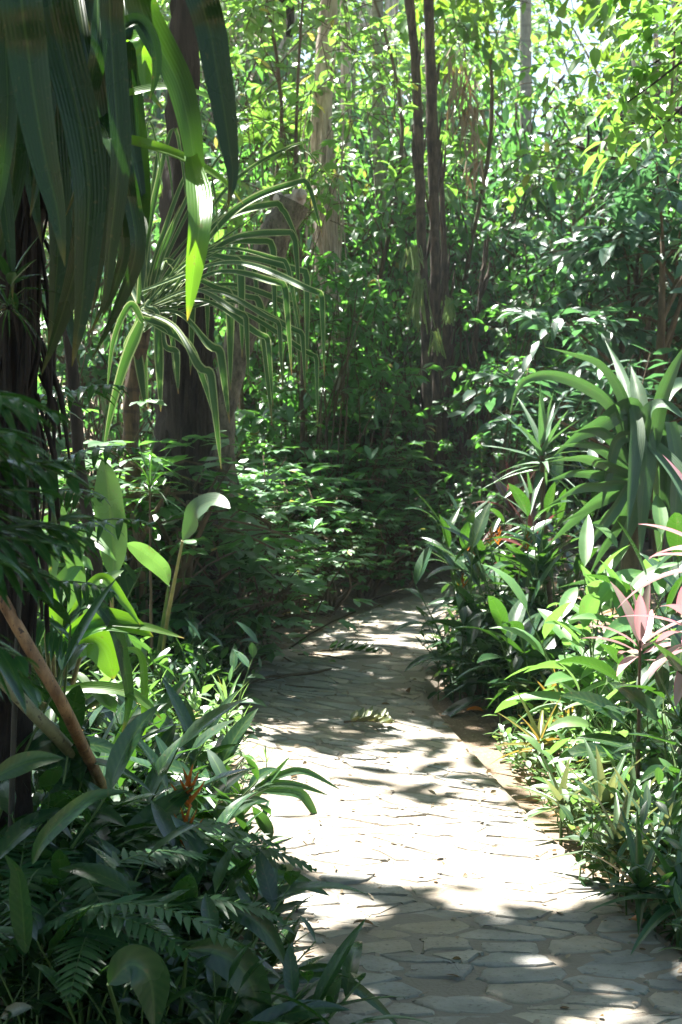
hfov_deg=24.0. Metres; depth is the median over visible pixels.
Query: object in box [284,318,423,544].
leafy shrub
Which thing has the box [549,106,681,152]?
arching limb tree
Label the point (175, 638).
backwood plant
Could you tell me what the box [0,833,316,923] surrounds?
fern
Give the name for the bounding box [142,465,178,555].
slanting trunk
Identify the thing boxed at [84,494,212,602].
backwood plant
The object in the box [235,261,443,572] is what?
glossy shrub
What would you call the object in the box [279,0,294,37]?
leaning limb tree
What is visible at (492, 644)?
ginger plant
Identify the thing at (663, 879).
shaded seedling
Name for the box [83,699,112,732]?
undergrowth plant
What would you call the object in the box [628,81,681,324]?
leafy shrub
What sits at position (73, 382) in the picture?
bare trunk
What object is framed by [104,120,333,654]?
striped screw pine
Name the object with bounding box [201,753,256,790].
glade seedling
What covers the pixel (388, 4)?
sunlit tree
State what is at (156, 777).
cane plant
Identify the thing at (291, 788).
lance leaf plant
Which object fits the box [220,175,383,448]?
leafy shrub
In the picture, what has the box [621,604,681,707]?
pink cordyline
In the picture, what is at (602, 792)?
rosette plant
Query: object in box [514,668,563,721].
rosette plant
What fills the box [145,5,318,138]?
sunlit tree
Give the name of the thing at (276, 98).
distant foliage
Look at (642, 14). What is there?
overhanging tree
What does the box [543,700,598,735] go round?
sunlit seedling
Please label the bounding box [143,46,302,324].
leafy shrub
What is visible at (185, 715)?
cane plant
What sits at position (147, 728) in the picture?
undergrowth plant
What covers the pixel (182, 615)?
border seedling
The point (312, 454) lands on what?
palmate shrub
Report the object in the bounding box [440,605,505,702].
ginger plant
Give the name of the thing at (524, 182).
slender tree
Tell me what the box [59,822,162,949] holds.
undergrowth plant
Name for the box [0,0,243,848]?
giant screw pine
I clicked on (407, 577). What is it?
palmate shrub
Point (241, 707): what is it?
glade seedling
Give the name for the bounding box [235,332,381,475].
leafy shrub
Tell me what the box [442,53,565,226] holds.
sunlit tree
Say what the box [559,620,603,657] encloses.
bank seedling
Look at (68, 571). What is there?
canna plant
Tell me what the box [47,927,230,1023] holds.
undergrowth plant
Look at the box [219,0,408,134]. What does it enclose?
sunlit tree
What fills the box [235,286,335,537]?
glossy shrub
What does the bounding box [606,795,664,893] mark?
shaded seedling
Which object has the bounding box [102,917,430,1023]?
cane plant
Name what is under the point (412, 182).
leafy shrub
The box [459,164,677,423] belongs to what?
pinnate tree
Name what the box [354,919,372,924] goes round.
fallen leaf
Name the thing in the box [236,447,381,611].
palmate shrub
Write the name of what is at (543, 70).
sky
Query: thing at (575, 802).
sunlit seedling
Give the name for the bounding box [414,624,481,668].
bank seedling
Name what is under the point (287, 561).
palmate shrub
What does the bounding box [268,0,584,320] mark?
sunlit tree
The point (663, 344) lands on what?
pinnate tree
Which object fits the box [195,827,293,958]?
undergrowth plant
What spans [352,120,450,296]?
leafy shrub
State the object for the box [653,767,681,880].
shaded seedling
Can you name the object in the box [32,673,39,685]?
undergrowth plant
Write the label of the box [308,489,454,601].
palmate shrub
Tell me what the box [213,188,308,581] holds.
sawn trunk
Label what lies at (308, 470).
palmate shrub
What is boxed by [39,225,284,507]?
leafy shrub
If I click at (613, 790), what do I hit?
sunlit seedling
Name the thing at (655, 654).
sunlit seedling
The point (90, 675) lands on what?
glade seedling
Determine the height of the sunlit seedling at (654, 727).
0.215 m
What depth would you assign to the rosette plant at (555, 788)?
5.67 m
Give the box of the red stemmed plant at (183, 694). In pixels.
[155,680,214,723]
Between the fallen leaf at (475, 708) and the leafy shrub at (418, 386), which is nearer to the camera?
the fallen leaf at (475, 708)
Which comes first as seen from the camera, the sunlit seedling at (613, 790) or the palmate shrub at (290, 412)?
the sunlit seedling at (613, 790)
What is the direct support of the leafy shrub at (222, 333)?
on the ground
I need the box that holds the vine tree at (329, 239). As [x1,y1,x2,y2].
[300,0,346,461]
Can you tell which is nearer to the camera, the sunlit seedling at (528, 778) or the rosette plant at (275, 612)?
the sunlit seedling at (528, 778)
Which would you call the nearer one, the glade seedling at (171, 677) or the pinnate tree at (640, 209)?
the glade seedling at (171, 677)
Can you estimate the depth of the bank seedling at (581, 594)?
8.72 m
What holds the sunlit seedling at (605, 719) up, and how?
on the ground
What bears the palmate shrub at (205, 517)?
on the ground
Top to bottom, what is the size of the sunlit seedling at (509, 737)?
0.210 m
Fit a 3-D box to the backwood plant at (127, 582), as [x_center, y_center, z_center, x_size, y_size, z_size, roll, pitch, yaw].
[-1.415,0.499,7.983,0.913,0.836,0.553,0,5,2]
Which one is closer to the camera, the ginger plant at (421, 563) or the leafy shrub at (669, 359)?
the ginger plant at (421, 563)
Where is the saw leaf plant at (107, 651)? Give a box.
[44,567,182,741]
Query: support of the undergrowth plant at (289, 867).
on the ground
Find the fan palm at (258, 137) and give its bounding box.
[238,88,308,423]
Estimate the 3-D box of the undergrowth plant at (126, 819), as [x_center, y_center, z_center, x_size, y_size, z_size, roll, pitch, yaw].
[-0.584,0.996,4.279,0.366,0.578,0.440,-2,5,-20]
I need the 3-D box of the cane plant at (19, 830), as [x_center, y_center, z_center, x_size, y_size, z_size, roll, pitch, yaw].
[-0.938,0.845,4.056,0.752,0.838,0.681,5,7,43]
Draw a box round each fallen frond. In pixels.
[320,639,381,653]
[343,706,394,723]
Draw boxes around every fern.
[0,791,285,945]
[0,832,242,961]
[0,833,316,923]
[0,866,287,1002]
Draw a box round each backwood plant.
[32,525,143,684]
[40,515,221,679]
[43,555,85,673]
[68,505,80,529]
[80,508,138,675]
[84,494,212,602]
[85,540,159,608]
[109,454,152,514]
[116,551,160,675]
[135,583,226,665]
[147,540,237,606]
[152,538,249,648]
[152,554,208,607]
[170,613,185,651]
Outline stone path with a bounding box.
[236,569,681,1023]
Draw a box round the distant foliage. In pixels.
[38,0,664,430]
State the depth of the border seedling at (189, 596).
8.49 m
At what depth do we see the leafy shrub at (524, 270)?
14.96 m
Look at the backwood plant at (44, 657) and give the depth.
8.49 m
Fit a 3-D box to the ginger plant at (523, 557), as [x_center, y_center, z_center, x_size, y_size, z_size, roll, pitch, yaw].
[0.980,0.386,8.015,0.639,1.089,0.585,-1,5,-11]
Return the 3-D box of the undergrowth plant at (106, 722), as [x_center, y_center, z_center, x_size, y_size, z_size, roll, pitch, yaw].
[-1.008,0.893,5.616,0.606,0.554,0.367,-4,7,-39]
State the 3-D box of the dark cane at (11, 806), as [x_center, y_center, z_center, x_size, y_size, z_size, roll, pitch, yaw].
[-0.798,0.472,3.957,0.078,1.110,0.016,0,5,0]
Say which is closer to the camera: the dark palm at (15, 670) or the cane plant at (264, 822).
the dark palm at (15, 670)
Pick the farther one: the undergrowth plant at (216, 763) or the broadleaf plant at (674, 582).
the broadleaf plant at (674, 582)
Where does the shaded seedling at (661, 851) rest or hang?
on the ground
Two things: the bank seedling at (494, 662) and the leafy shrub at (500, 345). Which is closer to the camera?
the bank seedling at (494, 662)
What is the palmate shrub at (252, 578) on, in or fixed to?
on the ground
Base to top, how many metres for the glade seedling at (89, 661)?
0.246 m
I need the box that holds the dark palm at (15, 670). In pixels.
[0,390,105,714]
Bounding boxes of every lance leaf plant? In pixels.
[0,751,396,1023]
[225,757,338,819]
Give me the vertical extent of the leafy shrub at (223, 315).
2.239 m
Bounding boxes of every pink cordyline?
[580,582,681,798]
[621,455,681,612]
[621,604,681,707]
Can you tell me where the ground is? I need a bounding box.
[0,376,681,1023]
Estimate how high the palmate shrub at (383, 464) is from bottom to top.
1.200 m
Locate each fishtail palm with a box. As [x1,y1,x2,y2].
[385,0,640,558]
[401,0,436,547]
[438,140,456,517]
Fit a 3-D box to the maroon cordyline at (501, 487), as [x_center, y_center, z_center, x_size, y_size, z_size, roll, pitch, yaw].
[1.000,0.269,9.057,0.587,1.136,0.514,-1,5,-15]
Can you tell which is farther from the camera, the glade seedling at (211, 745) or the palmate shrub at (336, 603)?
the palmate shrub at (336, 603)
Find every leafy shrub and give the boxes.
[31,251,156,523]
[37,258,156,523]
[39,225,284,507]
[60,205,265,468]
[84,79,221,440]
[96,117,280,451]
[98,164,231,473]
[127,212,296,453]
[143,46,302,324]
[144,145,362,455]
[151,96,362,435]
[203,134,390,359]
[207,101,318,417]
[213,298,361,472]
[213,309,284,437]
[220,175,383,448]
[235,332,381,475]
[245,55,372,234]
[270,118,419,424]
[278,136,448,421]
[284,197,462,509]
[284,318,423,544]
[287,185,459,486]
[288,272,465,548]
[306,82,420,326]
[313,121,527,537]
[337,135,484,445]
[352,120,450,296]
[356,63,497,311]
[359,343,500,510]
[365,202,530,540]
[385,331,493,456]
[386,35,540,281]
[408,202,541,454]
[408,236,595,523]
[441,281,580,539]
[442,98,593,468]
[466,227,643,532]
[467,73,661,524]
[481,98,681,345]
[491,314,616,541]
[512,182,674,515]
[528,297,681,540]
[572,348,677,541]
[581,222,681,481]
[585,61,681,298]
[589,162,681,443]
[592,307,681,528]
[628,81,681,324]
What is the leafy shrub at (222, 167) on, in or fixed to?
on the ground
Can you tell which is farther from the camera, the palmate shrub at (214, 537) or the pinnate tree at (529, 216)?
the pinnate tree at (529, 216)
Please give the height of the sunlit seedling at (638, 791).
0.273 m
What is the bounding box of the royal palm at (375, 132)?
[372,0,390,351]
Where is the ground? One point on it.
(482, 748)
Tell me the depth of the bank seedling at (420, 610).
8.95 m
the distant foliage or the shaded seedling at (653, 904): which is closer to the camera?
the shaded seedling at (653, 904)
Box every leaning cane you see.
[0,596,106,788]
[0,671,94,783]
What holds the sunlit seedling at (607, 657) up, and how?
on the ground
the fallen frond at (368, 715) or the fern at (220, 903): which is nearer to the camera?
the fern at (220, 903)
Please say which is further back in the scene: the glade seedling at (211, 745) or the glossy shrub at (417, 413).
the glossy shrub at (417, 413)
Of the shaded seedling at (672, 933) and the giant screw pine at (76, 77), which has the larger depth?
the shaded seedling at (672, 933)
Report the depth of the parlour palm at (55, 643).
4.34 m
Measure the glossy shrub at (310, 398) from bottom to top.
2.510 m
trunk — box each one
[62,329,105,602]
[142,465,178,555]
[144,0,219,578]
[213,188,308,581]
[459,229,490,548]
[520,0,531,253]
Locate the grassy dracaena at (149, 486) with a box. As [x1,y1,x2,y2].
[116,437,192,699]
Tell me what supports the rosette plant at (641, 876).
on the ground
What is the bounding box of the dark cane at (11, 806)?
[8,479,28,827]
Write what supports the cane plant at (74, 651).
on the ground
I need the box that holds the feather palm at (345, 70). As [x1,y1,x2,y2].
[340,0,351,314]
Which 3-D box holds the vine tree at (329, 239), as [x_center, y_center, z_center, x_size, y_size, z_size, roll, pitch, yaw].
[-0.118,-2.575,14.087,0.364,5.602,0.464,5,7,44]
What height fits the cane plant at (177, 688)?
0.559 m
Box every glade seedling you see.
[67,660,138,715]
[68,671,164,737]
[69,665,102,683]
[72,670,156,740]
[83,632,153,698]
[86,657,110,680]
[96,657,173,699]
[110,699,170,730]
[116,669,166,701]
[125,626,187,698]
[133,664,190,722]
[135,675,177,718]
[148,656,186,700]
[150,652,230,723]
[153,665,232,732]
[167,709,229,721]
[169,685,247,755]
[173,697,252,740]
[174,705,249,750]
[175,655,222,701]
[182,700,240,747]
[183,742,262,789]
[186,693,247,750]
[200,690,220,705]
[201,674,233,704]
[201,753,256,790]
[214,699,251,737]
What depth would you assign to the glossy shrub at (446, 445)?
12.96 m
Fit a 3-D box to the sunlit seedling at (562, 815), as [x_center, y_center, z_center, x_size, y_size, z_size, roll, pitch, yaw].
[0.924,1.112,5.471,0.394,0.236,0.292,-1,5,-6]
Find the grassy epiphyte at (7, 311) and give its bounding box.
[0,274,53,349]
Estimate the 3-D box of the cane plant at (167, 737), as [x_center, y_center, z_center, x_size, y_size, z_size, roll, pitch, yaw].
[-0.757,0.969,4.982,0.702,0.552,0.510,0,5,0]
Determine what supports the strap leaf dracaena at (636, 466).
on the ground
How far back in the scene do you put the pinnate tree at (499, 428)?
12.37 m
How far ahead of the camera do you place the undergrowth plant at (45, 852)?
3.95 m
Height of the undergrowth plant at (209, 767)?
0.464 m
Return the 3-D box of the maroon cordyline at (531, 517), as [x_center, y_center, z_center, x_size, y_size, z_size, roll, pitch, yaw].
[1.016,0.357,8.475,0.506,1.018,0.508,2,6,23]
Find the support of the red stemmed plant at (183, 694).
on the ground
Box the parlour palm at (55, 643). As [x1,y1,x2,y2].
[34,384,158,660]
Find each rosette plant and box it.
[237,622,276,657]
[255,566,314,648]
[491,688,578,773]
[505,752,614,845]
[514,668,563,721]
[525,689,596,737]
[544,785,670,894]
[546,737,667,863]
[575,755,667,836]
[581,808,681,934]
[582,768,681,888]
[586,824,681,954]
[640,737,681,806]
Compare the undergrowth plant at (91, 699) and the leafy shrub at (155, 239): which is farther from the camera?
the leafy shrub at (155, 239)
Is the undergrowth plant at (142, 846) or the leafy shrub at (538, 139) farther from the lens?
the leafy shrub at (538, 139)
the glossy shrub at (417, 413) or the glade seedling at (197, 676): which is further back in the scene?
the glossy shrub at (417, 413)
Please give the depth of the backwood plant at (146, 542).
8.39 m
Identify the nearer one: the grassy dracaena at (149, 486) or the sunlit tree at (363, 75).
the grassy dracaena at (149, 486)
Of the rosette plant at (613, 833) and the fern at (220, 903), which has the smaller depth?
the fern at (220, 903)
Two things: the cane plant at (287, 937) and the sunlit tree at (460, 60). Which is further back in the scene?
the sunlit tree at (460, 60)
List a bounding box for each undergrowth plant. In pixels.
[0,766,81,994]
[0,810,84,1012]
[0,847,136,1023]
[0,893,88,1023]
[0,899,66,1023]
[0,943,48,1023]
[2,823,201,1023]
[7,842,93,1020]
[18,889,201,1023]
[31,656,105,727]
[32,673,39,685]
[33,644,94,704]
[33,752,108,805]
[33,767,126,842]
[45,804,181,1014]
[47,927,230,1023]
[56,785,197,870]
[57,693,180,754]
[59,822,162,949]
[71,732,150,837]
[81,701,152,739]
[82,716,162,770]
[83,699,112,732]
[86,844,233,1023]
[94,713,172,755]
[99,713,169,798]
[101,695,132,733]
[109,739,156,794]
[110,881,318,1023]
[113,719,258,894]
[118,923,221,1023]
[121,734,226,840]
[123,752,241,840]
[123,765,215,832]
[130,734,198,794]
[132,763,271,847]
[146,740,249,806]
[151,800,300,1022]
[177,814,220,845]
[186,799,252,895]
[188,893,313,1023]
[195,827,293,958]
[223,795,270,867]
[236,853,292,940]
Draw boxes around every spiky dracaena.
[479,385,599,606]
[487,468,571,602]
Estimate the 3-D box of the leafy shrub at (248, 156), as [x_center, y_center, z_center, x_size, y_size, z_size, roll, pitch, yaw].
[-0.865,-2.067,16.758,2.457,4.430,2.505,-3,6,-29]
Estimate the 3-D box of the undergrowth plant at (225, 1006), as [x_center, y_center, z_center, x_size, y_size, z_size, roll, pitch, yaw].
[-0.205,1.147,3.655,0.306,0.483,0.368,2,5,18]
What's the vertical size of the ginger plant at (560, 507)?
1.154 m
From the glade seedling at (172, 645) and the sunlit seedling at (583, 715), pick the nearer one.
the sunlit seedling at (583, 715)
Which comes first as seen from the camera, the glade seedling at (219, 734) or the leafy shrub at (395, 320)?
the glade seedling at (219, 734)
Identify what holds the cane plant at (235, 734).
on the ground
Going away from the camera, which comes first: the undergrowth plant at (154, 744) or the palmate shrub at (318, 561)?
the undergrowth plant at (154, 744)
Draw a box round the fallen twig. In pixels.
[247,668,331,687]
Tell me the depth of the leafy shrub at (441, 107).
19.34 m
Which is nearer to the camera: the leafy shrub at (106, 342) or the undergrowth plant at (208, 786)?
the undergrowth plant at (208, 786)
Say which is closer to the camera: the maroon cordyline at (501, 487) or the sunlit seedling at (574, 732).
the sunlit seedling at (574, 732)
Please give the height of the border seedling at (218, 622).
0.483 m
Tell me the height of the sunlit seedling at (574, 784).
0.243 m
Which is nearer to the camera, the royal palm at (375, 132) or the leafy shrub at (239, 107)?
the royal palm at (375, 132)
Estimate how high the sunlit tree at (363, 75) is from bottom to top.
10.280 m
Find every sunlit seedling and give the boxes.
[484,686,564,757]
[492,725,534,762]
[494,738,575,783]
[498,724,537,771]
[508,711,579,761]
[517,730,630,832]
[517,752,584,783]
[524,777,569,806]
[534,680,599,731]
[537,748,594,800]
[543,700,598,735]
[545,654,622,689]
[546,787,619,840]
[550,724,589,764]
[559,803,667,868]
[561,709,626,772]
[561,709,658,791]
[562,788,612,854]
[573,727,662,799]
[600,757,681,862]
[602,700,658,764]
[603,737,649,785]
[606,656,647,708]
[617,728,655,757]
[622,763,667,824]
[640,705,678,769]
[641,780,681,828]
[642,715,668,756]
[644,650,674,735]
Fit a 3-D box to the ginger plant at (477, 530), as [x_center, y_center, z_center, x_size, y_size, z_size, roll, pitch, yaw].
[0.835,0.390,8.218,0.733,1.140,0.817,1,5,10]
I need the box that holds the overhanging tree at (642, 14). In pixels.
[564,0,681,190]
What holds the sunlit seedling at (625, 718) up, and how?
on the ground
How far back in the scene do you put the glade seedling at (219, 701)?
7.46 m
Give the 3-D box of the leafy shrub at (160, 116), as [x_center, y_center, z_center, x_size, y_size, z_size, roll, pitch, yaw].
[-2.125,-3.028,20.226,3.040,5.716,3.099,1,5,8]
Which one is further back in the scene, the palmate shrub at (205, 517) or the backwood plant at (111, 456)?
the backwood plant at (111, 456)
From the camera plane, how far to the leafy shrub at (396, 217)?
14.77 m
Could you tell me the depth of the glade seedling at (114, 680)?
7.25 m
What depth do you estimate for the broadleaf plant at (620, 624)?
6.51 m
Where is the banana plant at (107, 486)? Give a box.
[94,458,126,681]
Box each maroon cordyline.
[463,460,560,595]
[482,484,575,607]
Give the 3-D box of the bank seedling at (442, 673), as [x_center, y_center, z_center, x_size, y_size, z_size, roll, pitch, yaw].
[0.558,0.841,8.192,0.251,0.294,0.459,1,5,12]
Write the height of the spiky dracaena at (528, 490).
1.116 m
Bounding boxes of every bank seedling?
[414,603,483,666]
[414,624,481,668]
[418,618,478,683]
[426,645,473,702]
[439,608,487,692]
[441,584,507,617]
[454,648,488,683]
[484,654,526,710]
[496,640,568,691]
[507,579,584,598]
[553,602,618,672]
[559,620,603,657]
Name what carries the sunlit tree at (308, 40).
on the ground
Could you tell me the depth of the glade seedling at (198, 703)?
7.12 m
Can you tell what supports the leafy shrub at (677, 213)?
on the ground
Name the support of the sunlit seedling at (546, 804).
on the ground
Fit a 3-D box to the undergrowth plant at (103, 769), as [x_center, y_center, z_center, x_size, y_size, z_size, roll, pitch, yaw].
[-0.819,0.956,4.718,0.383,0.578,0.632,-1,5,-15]
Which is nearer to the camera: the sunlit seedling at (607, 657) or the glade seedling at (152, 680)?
the sunlit seedling at (607, 657)
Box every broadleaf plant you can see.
[482,564,656,767]
[542,495,681,731]
[546,654,660,782]
[552,560,681,759]
[556,643,680,816]
[587,513,681,737]
[611,623,681,833]
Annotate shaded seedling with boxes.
[559,778,653,906]
[593,808,681,929]
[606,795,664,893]
[629,864,681,944]
[645,830,670,854]
[649,810,681,864]
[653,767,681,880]
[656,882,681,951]
[660,872,681,958]
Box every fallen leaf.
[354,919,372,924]
[466,706,482,710]
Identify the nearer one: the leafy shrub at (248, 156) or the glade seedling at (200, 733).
the glade seedling at (200, 733)
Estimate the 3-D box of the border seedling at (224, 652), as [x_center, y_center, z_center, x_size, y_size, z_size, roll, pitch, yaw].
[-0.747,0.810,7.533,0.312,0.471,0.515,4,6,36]
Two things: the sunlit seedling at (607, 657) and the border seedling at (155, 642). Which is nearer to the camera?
the sunlit seedling at (607, 657)
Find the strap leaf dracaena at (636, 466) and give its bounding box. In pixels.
[510,340,681,647]
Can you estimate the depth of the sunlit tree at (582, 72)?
25.82 m
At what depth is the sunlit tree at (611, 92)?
26.05 m
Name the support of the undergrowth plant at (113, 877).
on the ground
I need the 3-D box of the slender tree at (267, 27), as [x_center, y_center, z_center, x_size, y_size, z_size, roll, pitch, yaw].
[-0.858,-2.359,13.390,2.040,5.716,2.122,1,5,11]
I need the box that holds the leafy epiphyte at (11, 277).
[0,240,58,312]
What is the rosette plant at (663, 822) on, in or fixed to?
on the ground
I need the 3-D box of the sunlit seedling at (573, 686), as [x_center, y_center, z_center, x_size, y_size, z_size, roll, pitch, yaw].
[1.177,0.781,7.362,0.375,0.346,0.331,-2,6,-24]
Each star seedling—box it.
[195,673,261,765]
[255,744,285,776]
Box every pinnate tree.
[399,196,640,418]
[446,136,681,562]
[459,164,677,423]
[464,222,681,486]
[500,138,681,452]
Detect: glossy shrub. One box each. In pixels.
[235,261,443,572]
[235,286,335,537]
[238,258,408,549]
[263,245,449,536]
[415,355,569,584]
[427,435,496,576]
[429,250,602,553]
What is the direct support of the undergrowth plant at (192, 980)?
on the ground
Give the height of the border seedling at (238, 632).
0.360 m
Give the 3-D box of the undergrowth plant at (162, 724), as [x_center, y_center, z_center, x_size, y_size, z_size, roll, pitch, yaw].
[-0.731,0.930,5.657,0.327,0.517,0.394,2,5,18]
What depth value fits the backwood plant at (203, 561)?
8.84 m
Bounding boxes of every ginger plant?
[391,514,522,688]
[402,482,527,664]
[425,549,576,717]
[426,482,573,696]
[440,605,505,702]
[450,594,608,738]
[478,483,598,691]
[508,454,618,654]
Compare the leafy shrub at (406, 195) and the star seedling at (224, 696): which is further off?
the leafy shrub at (406, 195)
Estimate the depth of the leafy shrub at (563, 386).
14.26 m
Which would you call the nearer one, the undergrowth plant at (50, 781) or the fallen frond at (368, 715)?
the undergrowth plant at (50, 781)
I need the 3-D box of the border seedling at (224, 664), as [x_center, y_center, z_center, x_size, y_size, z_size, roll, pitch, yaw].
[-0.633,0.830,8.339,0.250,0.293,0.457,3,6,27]
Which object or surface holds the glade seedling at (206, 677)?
on the ground
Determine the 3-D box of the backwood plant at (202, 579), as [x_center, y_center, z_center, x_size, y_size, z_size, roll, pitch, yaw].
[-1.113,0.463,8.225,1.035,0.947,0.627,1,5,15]
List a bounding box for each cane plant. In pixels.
[0,578,150,892]
[0,685,160,983]
[30,787,367,1017]
[31,615,132,832]
[33,692,182,786]
[34,723,207,793]
[62,699,254,866]
[82,711,213,768]
[84,679,245,833]
[92,676,241,849]
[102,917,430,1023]
[108,708,258,802]
[122,784,282,957]
[160,882,325,1001]
[166,786,260,865]
[182,743,277,824]
[182,798,289,882]
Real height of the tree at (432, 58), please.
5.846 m
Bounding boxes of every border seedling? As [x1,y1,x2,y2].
[120,618,266,732]
[129,614,229,691]
[147,637,274,713]
[148,558,229,651]
[148,631,238,718]
[153,621,214,697]
[153,625,227,703]
[159,578,224,662]
[166,602,236,681]
[171,619,243,710]
[177,636,242,696]
[188,582,240,646]
[190,580,244,663]
[198,661,257,714]
[199,588,264,687]
[203,602,281,674]
[207,645,251,687]
[214,626,241,670]
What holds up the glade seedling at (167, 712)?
on the ground
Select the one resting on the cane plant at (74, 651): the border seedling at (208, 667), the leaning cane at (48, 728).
the leaning cane at (48, 728)
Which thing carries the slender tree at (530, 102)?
on the ground
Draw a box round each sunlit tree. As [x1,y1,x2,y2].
[43,0,315,441]
[43,0,319,385]
[144,0,371,386]
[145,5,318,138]
[168,0,405,305]
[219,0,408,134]
[252,0,499,227]
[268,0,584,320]
[333,0,569,335]
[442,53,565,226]
[484,161,574,324]
[491,1,681,295]
[555,80,623,294]
[575,1,681,139]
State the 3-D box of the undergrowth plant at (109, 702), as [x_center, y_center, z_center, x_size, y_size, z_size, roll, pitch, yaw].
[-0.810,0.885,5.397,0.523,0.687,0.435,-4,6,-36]
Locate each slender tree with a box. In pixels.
[149,0,362,462]
[153,0,420,551]
[243,0,464,406]
[370,0,619,509]
[495,1,681,549]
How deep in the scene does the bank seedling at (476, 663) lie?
8.47 m
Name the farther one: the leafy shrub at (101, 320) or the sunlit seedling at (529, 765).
the leafy shrub at (101, 320)
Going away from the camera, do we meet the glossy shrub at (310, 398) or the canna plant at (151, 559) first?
the canna plant at (151, 559)
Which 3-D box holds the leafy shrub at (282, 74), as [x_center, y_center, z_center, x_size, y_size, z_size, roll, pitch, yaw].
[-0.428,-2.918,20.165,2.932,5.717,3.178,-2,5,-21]
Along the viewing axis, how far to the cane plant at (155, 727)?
5.75 m
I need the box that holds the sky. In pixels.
[40,0,681,343]
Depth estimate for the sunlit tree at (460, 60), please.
24.59 m
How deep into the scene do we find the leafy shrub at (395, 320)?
14.03 m
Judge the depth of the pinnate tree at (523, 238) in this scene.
15.54 m
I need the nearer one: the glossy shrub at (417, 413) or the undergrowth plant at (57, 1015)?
the undergrowth plant at (57, 1015)
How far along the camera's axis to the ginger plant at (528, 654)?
7.47 m
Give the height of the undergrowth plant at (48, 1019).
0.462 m
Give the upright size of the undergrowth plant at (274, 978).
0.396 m
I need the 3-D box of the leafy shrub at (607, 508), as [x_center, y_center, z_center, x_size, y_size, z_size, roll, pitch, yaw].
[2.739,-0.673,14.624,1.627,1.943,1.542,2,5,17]
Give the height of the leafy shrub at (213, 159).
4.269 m
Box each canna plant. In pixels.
[31,503,123,724]
[127,493,229,685]
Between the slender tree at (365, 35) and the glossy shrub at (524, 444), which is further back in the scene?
the slender tree at (365, 35)
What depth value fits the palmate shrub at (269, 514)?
10.38 m
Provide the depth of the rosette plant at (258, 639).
9.39 m
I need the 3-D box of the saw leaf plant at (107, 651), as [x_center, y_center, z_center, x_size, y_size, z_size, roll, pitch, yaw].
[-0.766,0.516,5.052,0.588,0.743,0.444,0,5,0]
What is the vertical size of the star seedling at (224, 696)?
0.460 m
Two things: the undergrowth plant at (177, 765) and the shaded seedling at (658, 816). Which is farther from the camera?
the shaded seedling at (658, 816)
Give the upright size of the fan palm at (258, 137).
4.109 m
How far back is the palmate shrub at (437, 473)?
13.21 m
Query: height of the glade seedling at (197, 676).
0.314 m
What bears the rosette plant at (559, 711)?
on the ground
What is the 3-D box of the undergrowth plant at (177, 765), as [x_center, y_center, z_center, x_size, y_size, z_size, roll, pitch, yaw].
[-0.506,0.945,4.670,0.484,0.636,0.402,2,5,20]
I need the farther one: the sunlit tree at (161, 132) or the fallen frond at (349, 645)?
the sunlit tree at (161, 132)
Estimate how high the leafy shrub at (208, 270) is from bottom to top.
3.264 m
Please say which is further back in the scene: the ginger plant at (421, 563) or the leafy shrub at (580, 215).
the leafy shrub at (580, 215)
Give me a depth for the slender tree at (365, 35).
14.96 m
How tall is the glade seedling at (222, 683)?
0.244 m
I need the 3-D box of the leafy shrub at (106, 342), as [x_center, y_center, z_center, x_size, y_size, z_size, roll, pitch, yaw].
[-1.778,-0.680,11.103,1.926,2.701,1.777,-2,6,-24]
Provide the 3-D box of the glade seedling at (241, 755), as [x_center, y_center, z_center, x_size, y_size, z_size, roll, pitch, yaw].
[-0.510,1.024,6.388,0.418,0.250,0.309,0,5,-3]
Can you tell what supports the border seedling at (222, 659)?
on the ground
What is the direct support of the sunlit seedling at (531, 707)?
on the ground
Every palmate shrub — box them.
[32,399,336,679]
[58,455,330,680]
[80,483,376,668]
[88,412,352,548]
[89,480,314,535]
[202,548,296,606]
[220,532,330,633]
[234,405,395,555]
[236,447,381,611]
[237,370,416,516]
[237,443,350,597]
[240,378,458,469]
[244,540,361,629]
[247,445,445,577]
[253,516,407,616]
[284,421,445,569]
[289,431,488,558]
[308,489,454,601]
[332,484,484,584]
[374,466,494,562]
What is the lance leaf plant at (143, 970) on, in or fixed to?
on the ground
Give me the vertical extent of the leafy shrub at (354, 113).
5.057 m
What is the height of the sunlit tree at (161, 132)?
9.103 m
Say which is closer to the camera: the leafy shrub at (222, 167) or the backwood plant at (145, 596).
the backwood plant at (145, 596)
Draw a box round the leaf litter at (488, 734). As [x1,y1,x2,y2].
[0,546,681,1023]
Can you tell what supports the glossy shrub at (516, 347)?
on the ground
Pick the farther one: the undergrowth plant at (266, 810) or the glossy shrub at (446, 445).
the glossy shrub at (446, 445)
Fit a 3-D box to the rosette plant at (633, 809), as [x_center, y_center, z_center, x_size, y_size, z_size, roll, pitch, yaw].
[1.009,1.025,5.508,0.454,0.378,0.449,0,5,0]
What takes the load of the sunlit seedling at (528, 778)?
on the ground
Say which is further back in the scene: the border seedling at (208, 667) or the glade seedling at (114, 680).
the border seedling at (208, 667)
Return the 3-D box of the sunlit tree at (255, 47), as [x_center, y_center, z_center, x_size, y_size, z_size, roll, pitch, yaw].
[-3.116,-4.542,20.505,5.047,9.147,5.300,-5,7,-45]
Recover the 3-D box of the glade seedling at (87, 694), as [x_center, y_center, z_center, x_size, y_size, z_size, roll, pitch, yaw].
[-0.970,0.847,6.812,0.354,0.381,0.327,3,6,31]

